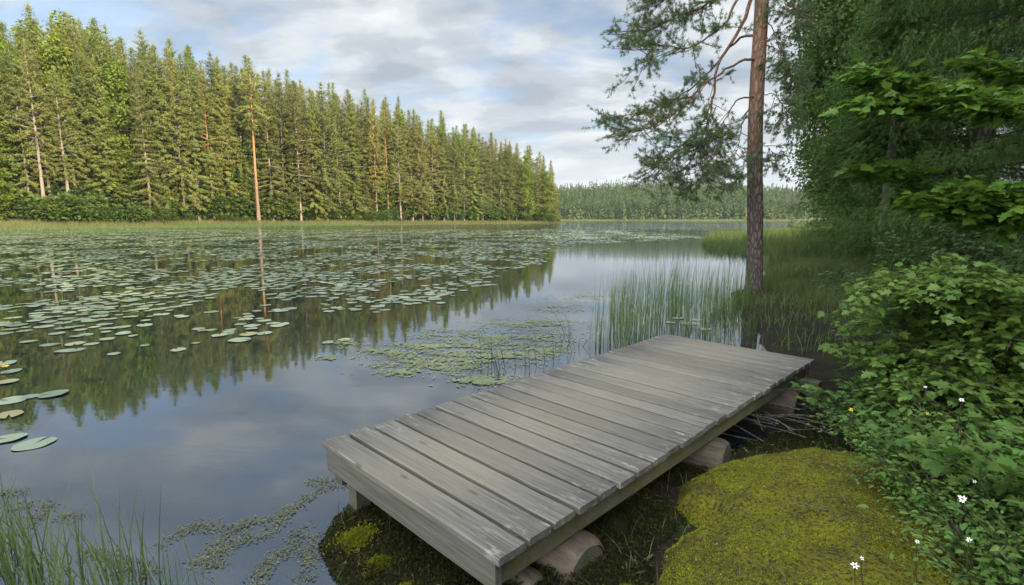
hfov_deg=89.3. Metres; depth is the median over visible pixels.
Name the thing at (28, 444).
lily pad
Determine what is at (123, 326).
lily pad
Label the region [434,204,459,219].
shrub
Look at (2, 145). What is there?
spruce tree
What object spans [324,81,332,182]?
spruce tree
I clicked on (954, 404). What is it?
wild herb
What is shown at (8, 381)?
lily pad
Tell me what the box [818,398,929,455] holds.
wild herb
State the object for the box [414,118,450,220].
pine tree
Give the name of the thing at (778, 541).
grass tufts
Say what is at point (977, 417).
wild herb
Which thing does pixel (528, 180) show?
spruce tree
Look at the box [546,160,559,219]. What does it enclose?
spruce tree
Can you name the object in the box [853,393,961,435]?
wild herb
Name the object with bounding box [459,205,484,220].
shrub
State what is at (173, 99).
spruce tree
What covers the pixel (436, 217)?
shrub
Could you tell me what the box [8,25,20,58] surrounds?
spruce tree
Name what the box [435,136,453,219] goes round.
spruce tree
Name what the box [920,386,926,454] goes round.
wild flower
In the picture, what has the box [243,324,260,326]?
lily pad
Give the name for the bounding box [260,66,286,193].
spruce tree
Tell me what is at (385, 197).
alder tree
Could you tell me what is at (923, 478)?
wild herb
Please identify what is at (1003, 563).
wild herb
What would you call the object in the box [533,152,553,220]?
pine tree
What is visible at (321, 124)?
pine tree
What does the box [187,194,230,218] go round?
shrub
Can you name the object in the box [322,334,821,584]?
wooden jetty
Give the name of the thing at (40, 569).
reeds
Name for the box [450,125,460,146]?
pine tree
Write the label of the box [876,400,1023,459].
wild herb
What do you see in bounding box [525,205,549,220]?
shrub
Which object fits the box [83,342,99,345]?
lily pad
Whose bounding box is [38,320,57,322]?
lily pad
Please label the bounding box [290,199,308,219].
shrub
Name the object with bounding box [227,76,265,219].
spruce tree
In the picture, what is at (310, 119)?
spruce tree
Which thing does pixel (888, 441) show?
wild herb
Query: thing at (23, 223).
meadow grass
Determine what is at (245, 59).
spruce tree
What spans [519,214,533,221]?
shrub
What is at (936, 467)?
wild herb
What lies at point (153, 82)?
pine tree
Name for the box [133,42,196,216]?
spruce tree
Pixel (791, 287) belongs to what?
sedge grass
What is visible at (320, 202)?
shrub
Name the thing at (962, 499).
wild flower
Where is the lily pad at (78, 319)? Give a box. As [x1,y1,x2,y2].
[70,318,90,320]
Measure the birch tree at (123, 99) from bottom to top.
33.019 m
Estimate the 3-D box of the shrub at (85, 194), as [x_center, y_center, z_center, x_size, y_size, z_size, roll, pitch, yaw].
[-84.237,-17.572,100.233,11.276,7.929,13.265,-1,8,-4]
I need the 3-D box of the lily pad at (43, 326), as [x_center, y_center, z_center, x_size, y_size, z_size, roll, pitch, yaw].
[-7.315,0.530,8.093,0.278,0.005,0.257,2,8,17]
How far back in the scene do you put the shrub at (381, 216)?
153.77 m
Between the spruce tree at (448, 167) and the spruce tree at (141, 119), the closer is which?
the spruce tree at (141, 119)
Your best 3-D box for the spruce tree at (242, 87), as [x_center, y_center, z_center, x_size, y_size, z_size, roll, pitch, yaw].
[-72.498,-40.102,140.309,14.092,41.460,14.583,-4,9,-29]
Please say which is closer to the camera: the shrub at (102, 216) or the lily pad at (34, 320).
the lily pad at (34, 320)
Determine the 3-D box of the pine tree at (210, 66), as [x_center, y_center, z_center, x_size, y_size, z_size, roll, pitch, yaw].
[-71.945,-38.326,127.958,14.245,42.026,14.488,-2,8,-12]
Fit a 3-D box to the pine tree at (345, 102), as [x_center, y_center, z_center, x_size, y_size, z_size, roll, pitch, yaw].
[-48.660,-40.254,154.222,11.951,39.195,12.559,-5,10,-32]
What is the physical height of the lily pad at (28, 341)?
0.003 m
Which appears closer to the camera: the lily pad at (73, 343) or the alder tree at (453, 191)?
the lily pad at (73, 343)
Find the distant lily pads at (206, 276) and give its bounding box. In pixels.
[0,227,730,309]
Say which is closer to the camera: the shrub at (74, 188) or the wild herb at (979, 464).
the wild herb at (979, 464)
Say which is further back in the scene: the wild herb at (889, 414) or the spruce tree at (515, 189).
the spruce tree at (515, 189)
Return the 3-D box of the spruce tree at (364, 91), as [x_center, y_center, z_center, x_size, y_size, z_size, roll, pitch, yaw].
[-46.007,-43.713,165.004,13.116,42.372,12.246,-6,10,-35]
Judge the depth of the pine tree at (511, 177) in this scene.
194.86 m
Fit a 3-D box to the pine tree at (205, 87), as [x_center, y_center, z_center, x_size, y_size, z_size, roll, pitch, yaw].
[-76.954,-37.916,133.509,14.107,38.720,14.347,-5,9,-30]
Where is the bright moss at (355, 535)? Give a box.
[320,515,637,584]
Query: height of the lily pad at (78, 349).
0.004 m
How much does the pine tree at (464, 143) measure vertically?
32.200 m
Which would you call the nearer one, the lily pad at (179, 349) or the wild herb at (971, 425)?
the wild herb at (971, 425)
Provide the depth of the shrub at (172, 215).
105.13 m
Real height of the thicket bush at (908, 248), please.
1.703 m
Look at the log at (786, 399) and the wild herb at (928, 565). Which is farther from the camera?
the log at (786, 399)
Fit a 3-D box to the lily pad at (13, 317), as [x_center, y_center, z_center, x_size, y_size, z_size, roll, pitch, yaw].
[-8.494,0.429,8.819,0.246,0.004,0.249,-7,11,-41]
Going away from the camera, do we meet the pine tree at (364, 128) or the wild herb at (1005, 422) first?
the wild herb at (1005, 422)
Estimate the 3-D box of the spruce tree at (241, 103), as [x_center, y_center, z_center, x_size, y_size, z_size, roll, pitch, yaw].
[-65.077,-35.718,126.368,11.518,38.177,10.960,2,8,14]
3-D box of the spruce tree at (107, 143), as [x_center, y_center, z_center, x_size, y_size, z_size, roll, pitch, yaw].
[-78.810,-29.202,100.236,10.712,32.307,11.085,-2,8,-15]
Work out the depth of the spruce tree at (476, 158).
186.83 m
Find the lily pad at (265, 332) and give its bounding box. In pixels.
[257,331,271,334]
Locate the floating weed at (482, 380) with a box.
[307,290,635,387]
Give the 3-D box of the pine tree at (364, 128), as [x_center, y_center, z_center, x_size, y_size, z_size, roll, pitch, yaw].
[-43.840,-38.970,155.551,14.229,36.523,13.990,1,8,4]
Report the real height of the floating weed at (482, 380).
0.009 m
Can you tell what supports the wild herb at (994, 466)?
on the mossy mound
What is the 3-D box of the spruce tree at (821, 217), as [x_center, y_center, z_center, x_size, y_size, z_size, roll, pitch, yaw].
[20.613,-13.500,26.428,10.016,22.817,9.926,-4,9,-28]
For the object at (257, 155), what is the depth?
131.62 m
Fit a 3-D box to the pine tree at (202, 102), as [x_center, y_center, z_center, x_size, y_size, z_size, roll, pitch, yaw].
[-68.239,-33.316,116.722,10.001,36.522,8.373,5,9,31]
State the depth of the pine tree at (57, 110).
92.42 m
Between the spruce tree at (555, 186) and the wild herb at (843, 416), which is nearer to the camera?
the wild herb at (843, 416)
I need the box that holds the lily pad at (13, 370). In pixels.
[0,368,21,373]
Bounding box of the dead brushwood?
[721,386,847,441]
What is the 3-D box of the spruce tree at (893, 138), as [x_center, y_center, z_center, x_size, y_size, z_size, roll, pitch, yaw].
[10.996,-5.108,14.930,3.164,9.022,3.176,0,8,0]
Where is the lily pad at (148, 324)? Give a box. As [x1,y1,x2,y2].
[136,323,152,325]
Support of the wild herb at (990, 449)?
on the mossy mound
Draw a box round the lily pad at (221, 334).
[211,333,226,336]
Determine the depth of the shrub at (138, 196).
104.64 m
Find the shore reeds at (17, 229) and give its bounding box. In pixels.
[0,223,364,231]
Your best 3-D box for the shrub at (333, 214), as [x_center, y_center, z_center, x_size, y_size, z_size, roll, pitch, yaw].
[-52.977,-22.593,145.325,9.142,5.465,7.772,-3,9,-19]
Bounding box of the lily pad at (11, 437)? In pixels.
[0,433,27,442]
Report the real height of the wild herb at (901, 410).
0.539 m
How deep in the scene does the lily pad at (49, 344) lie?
6.93 m
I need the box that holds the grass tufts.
[333,436,935,584]
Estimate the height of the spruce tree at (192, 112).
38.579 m
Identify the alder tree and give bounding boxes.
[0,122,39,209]
[0,148,18,219]
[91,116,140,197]
[116,154,158,193]
[164,162,194,202]
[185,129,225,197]
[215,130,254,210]
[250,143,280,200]
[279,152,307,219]
[309,163,335,211]
[336,163,363,219]
[371,156,396,206]
[403,158,431,219]
[440,170,457,220]
[477,181,488,209]
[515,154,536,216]
[538,170,554,215]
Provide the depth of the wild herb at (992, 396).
3.11 m
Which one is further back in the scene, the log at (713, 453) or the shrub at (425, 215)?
the shrub at (425, 215)
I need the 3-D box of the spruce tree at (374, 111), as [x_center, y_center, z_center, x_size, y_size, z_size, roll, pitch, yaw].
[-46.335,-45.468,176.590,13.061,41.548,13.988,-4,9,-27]
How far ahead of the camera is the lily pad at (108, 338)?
7.27 m
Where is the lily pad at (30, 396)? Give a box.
[20,394,39,398]
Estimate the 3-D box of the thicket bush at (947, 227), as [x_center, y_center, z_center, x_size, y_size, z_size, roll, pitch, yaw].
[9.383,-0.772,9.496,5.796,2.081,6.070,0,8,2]
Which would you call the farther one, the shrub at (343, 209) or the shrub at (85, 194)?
the shrub at (343, 209)
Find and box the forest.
[554,178,829,219]
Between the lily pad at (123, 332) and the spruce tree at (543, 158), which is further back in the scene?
the spruce tree at (543, 158)
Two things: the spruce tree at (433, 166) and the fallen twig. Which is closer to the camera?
the fallen twig
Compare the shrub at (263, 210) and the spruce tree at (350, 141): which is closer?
the shrub at (263, 210)
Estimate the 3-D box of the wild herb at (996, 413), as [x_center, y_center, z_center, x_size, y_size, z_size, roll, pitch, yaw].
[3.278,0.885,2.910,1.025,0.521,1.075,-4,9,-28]
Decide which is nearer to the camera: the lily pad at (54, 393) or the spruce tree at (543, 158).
the lily pad at (54, 393)
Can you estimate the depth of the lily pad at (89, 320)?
8.56 m
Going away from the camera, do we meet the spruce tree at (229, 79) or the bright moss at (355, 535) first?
the bright moss at (355, 535)
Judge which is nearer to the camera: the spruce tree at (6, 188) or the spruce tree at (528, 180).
the spruce tree at (6, 188)
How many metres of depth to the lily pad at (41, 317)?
8.82 m
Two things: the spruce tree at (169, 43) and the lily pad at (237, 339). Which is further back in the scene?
the spruce tree at (169, 43)
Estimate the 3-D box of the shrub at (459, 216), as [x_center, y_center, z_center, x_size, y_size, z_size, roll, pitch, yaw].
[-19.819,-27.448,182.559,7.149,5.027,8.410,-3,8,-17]
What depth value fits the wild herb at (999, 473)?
2.39 m
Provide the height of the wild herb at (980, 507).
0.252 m
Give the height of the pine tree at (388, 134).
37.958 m
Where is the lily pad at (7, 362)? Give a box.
[0,360,16,365]
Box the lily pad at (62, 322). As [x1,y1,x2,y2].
[53,321,71,323]
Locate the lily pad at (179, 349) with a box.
[170,347,185,350]
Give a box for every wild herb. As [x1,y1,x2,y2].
[786,375,895,428]
[802,381,973,463]
[808,399,915,438]
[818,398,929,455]
[822,390,966,436]
[823,417,990,515]
[826,390,956,455]
[829,366,967,437]
[829,413,915,464]
[831,355,956,425]
[835,378,922,414]
[839,375,1021,457]
[839,386,908,438]
[842,438,952,491]
[843,428,1004,527]
[844,394,1023,435]
[851,366,927,414]
[851,402,1023,473]
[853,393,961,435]
[855,462,1008,534]
[858,454,1023,584]
[859,407,988,473]
[860,401,1023,536]
[862,410,919,464]
[865,386,1023,496]
[866,373,1023,498]
[866,416,1023,479]
[874,437,982,495]
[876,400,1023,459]
[879,387,1023,495]
[888,391,1001,441]
[889,382,999,450]
[896,475,1023,542]
[897,403,1020,473]
[899,539,1023,584]
[904,391,1022,507]
[912,495,1023,583]
[913,461,1023,504]
[920,415,1023,486]
[921,405,1021,460]
[921,420,1020,478]
[924,472,1023,584]
[928,378,1023,484]
[935,421,1020,509]
[936,388,1004,440]
[936,476,1022,544]
[937,471,1023,546]
[947,578,976,582]
[948,484,1023,584]
[949,501,1023,574]
[952,435,1023,515]
[953,426,1011,473]
[955,426,1023,506]
[956,415,1020,449]
[959,425,1023,514]
[961,499,1023,584]
[964,506,1023,567]
[969,486,1023,531]
[969,541,1023,584]
[971,398,1014,418]
[971,460,1020,518]
[981,439,1023,469]
[988,391,1022,448]
[992,419,1023,492]
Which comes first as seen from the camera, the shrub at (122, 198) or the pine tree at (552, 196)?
the shrub at (122, 198)
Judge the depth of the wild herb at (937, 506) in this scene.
2.36 m
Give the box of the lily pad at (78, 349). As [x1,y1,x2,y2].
[69,348,84,351]
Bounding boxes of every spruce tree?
[0,20,15,54]
[0,38,62,210]
[0,44,39,200]
[0,156,20,219]
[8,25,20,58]
[8,25,63,192]
[15,3,57,174]
[25,20,56,180]
[43,16,87,188]
[50,22,68,74]
[55,51,137,202]
[57,15,141,183]
[73,16,90,87]
[76,54,140,207]
[109,35,175,189]
[120,57,172,212]
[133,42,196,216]
[160,36,208,189]
[170,48,227,221]
[176,45,225,217]
[207,61,241,195]
[209,55,252,216]
[210,74,233,174]
[215,65,264,197]
[221,66,228,93]
[224,62,241,99]
[225,70,242,159]
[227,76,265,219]
[238,54,275,193]
[238,66,264,154]
[245,71,283,201]
[248,70,292,221]
[255,72,273,136]
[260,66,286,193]
[263,69,274,137]
[266,72,305,220]
[276,68,304,193]
[278,82,321,219]
[294,87,335,219]
[304,94,334,197]
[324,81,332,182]
[326,81,355,201]
[328,92,350,182]
[335,94,371,219]
[341,103,372,199]
[358,87,377,189]
[359,97,392,208]
[371,99,377,134]
[371,110,400,204]
[391,95,409,201]
[393,110,426,220]
[408,108,421,176]
[408,114,437,218]
[424,120,434,197]
[424,120,440,219]
[432,117,462,220]
[434,110,457,201]
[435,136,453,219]
[459,122,468,206]
[459,122,471,207]
[461,129,489,220]
[463,127,485,217]
[475,133,486,219]
[483,146,499,219]
[487,131,497,203]
[492,142,513,220]
[494,146,507,207]
[510,160,520,209]
[514,142,528,219]
[528,158,547,220]
[538,155,547,219]
[543,189,562,220]
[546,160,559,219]
[549,167,563,209]
[783,0,1023,266]
[792,0,1023,295]
[794,5,965,241]
[815,0,905,246]
[826,2,1023,234]
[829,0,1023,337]
[830,0,956,260]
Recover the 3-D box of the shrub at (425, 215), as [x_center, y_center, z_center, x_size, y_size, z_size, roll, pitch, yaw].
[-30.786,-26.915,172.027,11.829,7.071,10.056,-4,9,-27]
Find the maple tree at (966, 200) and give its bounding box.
[817,46,1023,249]
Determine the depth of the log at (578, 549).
2.29 m
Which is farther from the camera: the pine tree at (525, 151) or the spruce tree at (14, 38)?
the pine tree at (525, 151)
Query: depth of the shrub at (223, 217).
116.37 m
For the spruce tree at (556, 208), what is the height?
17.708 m
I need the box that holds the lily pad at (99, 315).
[89,314,108,316]
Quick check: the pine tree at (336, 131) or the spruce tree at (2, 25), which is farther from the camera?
the pine tree at (336, 131)
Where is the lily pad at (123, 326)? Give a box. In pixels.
[111,325,130,328]
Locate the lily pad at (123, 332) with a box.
[116,331,129,334]
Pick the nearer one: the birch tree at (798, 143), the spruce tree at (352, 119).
the birch tree at (798, 143)
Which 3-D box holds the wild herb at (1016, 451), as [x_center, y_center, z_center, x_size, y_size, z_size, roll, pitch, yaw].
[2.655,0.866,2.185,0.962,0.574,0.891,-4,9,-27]
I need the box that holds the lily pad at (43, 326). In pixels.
[33,325,54,327]
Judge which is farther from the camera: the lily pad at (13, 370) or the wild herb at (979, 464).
the lily pad at (13, 370)
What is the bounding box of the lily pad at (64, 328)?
[54,326,73,328]
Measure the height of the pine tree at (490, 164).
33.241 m
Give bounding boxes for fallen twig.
[793,501,829,510]
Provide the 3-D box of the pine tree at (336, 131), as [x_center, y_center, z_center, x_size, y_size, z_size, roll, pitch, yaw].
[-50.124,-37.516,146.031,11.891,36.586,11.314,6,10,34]
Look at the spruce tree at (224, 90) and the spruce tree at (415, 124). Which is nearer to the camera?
the spruce tree at (224, 90)
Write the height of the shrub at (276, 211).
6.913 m
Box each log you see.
[505,565,543,584]
[534,529,603,581]
[678,437,730,470]
[751,387,801,420]
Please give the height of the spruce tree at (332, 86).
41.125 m
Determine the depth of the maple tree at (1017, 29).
7.63 m
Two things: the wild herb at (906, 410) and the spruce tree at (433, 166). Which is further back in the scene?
the spruce tree at (433, 166)
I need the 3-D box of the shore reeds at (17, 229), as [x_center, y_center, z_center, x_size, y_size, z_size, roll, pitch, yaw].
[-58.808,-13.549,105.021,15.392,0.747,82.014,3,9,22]
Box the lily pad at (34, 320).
[26,319,43,321]
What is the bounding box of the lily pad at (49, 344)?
[39,343,60,345]
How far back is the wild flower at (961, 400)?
2.72 m
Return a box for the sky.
[0,0,1022,190]
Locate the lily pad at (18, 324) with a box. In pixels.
[4,323,27,326]
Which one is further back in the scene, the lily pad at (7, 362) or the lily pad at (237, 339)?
the lily pad at (237, 339)
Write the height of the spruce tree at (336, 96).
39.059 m
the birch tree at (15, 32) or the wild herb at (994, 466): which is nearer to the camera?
the wild herb at (994, 466)
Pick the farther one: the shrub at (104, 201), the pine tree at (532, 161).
the pine tree at (532, 161)
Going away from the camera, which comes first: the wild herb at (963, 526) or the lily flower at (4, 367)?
the wild herb at (963, 526)
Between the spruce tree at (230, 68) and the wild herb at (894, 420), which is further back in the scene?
the spruce tree at (230, 68)
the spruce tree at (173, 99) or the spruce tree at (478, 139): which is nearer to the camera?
the spruce tree at (173, 99)
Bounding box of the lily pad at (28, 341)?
[19,340,37,342]
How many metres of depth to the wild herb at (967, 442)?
2.67 m
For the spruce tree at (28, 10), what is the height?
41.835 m
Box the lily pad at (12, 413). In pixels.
[0,410,23,417]
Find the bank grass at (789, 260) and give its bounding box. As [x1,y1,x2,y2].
[700,223,898,284]
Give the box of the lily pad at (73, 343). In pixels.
[65,341,84,345]
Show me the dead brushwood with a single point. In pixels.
(774, 419)
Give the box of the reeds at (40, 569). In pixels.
[0,470,298,584]
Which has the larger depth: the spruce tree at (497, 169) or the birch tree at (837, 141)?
the spruce tree at (497, 169)
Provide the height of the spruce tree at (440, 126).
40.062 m
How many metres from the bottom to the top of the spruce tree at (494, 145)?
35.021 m
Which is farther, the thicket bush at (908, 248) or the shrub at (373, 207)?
the shrub at (373, 207)
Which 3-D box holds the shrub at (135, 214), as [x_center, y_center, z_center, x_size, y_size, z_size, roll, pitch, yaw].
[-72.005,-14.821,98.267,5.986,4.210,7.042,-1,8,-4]
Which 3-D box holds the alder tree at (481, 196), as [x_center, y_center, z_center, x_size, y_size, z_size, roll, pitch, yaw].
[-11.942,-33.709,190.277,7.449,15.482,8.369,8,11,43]
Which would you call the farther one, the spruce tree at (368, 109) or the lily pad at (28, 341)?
the spruce tree at (368, 109)
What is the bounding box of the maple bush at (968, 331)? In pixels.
[817,248,1023,447]
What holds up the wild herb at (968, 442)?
on the mossy mound
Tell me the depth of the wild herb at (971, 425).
2.91 m
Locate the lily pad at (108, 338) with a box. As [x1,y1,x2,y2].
[100,337,114,339]
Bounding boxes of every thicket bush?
[806,212,1023,299]
[829,196,1023,287]
[830,261,1020,339]
[848,255,1022,345]
[863,216,1021,261]
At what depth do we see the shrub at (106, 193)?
101.14 m
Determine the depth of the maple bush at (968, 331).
3.32 m
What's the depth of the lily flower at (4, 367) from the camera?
5.78 m
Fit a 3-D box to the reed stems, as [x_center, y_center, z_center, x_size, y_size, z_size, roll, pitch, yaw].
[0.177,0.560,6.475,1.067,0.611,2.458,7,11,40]
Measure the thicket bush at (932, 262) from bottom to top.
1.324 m
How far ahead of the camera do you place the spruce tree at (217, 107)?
124.21 m
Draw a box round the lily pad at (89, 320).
[81,319,97,321]
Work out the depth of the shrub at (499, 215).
192.72 m
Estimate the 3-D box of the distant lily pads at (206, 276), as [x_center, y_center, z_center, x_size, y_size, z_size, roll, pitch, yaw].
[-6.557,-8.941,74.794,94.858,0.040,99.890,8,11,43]
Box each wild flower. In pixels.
[849,408,851,451]
[851,562,859,584]
[859,556,863,584]
[915,540,919,584]
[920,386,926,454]
[956,398,963,467]
[958,495,966,556]
[966,537,972,584]
[971,480,976,543]
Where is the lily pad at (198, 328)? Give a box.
[191,327,204,329]
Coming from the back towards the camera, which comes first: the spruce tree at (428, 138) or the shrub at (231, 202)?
the spruce tree at (428, 138)
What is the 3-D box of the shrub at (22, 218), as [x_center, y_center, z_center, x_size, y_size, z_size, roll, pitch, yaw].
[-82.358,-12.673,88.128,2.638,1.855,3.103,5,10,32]
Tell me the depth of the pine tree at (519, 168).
199.47 m
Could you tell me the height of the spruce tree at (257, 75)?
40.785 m
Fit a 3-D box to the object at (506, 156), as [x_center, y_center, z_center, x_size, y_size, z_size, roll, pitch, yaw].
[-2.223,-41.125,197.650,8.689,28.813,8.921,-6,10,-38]
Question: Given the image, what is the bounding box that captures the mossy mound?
[658,447,1023,584]
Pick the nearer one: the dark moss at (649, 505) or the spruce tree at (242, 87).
the dark moss at (649, 505)
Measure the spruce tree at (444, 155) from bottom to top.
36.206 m
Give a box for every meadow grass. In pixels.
[0,218,565,228]
[558,218,825,220]
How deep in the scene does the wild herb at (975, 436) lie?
2.69 m
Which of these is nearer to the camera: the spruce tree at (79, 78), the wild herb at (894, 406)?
the wild herb at (894, 406)
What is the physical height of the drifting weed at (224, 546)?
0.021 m
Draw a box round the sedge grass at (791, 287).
[676,268,877,356]
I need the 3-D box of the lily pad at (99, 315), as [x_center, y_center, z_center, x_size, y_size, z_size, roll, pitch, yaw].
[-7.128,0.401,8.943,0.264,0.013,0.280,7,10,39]
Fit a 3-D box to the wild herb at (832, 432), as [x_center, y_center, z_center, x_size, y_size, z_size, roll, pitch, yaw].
[2.368,0.866,3.188,0.836,0.538,0.902,-8,11,-44]
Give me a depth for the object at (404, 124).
166.09 m
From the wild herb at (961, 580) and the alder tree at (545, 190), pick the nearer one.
the wild herb at (961, 580)
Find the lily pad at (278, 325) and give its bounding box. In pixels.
[270,324,283,326]
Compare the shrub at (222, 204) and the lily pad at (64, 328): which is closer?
the lily pad at (64, 328)
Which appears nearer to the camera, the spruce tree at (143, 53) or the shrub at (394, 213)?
the spruce tree at (143, 53)
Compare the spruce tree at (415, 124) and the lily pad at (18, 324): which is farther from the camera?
the spruce tree at (415, 124)
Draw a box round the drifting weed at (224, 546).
[0,474,348,584]
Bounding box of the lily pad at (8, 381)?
[0,379,18,383]
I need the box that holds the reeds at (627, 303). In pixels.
[589,250,755,353]
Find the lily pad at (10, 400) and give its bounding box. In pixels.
[0,396,26,404]
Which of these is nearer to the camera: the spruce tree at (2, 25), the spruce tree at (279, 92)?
the spruce tree at (2, 25)
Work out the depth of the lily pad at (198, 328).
7.95 m
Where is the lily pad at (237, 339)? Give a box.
[227,337,250,341]
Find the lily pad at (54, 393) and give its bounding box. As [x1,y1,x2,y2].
[37,389,68,397]
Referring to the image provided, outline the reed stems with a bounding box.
[464,311,595,385]
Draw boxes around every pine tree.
[0,32,32,166]
[0,37,64,196]
[13,49,64,195]
[26,66,88,193]
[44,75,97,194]
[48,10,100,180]
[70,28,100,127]
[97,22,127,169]
[110,39,135,136]
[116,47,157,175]
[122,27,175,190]
[140,50,178,189]
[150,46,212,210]
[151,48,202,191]
[176,54,183,81]
[178,43,212,190]
[186,60,231,220]
[198,70,217,131]
[201,50,234,192]
[234,57,271,221]
[261,78,296,195]
[278,80,324,221]
[296,80,308,125]
[297,85,320,177]
[300,80,349,220]
[314,93,336,172]
[319,93,359,216]
[336,89,371,195]
[347,100,386,212]
[360,101,394,210]
[372,99,404,212]
[376,97,398,201]
[384,104,414,218]
[405,115,433,220]
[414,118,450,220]
[439,127,468,220]
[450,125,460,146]
[451,131,477,219]
[474,138,498,220]
[481,133,500,220]
[490,138,498,174]
[498,141,525,215]
[507,147,528,210]
[518,145,535,210]
[522,145,542,207]
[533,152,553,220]
[549,183,559,218]
[581,0,848,292]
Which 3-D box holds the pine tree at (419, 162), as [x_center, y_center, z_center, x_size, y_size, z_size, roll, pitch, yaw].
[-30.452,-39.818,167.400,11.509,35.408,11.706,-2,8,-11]
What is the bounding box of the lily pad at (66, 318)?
[58,317,76,319]
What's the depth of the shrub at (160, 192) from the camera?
106.32 m
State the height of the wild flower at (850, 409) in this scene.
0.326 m
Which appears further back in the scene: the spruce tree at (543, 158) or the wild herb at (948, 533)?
the spruce tree at (543, 158)
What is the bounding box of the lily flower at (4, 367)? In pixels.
[0,365,8,377]
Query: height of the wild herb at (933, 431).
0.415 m
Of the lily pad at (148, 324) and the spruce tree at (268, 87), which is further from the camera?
the spruce tree at (268, 87)
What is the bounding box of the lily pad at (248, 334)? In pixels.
[239,332,256,335]
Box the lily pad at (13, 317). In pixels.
[4,316,21,318]
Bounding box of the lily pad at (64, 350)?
[54,349,75,351]
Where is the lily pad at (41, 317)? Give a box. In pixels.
[33,316,53,318]
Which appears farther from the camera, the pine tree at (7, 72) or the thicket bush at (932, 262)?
the pine tree at (7, 72)
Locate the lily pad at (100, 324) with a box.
[96,323,112,325]
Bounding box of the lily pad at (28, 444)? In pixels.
[11,437,56,450]
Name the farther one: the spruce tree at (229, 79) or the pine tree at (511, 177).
the pine tree at (511, 177)
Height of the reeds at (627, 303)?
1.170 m
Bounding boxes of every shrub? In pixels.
[0,191,21,221]
[15,184,66,214]
[16,193,83,222]
[17,213,33,221]
[29,183,86,200]
[35,195,97,222]
[49,191,113,221]
[56,183,92,201]
[59,183,121,202]
[72,183,128,216]
[86,205,121,223]
[87,184,141,219]
[87,189,142,212]
[91,187,110,207]
[106,204,152,223]
[119,186,174,212]
[120,189,151,206]
[144,209,170,222]
[146,205,178,222]
[154,194,193,219]
[163,188,224,214]
[175,198,201,219]
[177,213,197,221]
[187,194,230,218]
[196,193,230,220]
[216,214,232,222]
[217,196,235,215]
[228,193,260,220]
[231,216,243,221]
[242,202,269,219]
[253,198,271,220]
[260,198,290,220]
[266,196,293,220]
[278,194,303,220]
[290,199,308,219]
[296,204,320,220]
[303,195,320,215]
[308,195,335,219]
[318,205,338,220]
[331,196,352,219]
[338,197,372,219]
[350,215,362,220]
[359,210,377,220]
[368,204,383,212]
[371,212,386,220]
[373,209,393,220]
[374,201,401,217]
[383,206,407,219]
[394,199,415,219]
[405,200,422,219]
[406,201,439,220]
[418,206,442,220]
[425,203,454,220]
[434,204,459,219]
[450,209,466,220]
[459,202,480,220]
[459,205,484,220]
[481,201,500,220]
[484,208,500,219]
[484,208,502,220]
[496,207,514,220]
[503,207,518,220]
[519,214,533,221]
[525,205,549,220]
[542,213,557,222]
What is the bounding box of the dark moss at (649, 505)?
[318,416,853,584]
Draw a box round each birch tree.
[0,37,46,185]
[7,17,65,74]
[35,32,99,183]
[41,8,88,79]
[78,24,117,64]
[91,57,151,188]
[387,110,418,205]
[450,134,474,208]
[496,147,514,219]
[764,0,972,238]
[777,0,865,237]
[777,0,967,226]
[804,0,988,248]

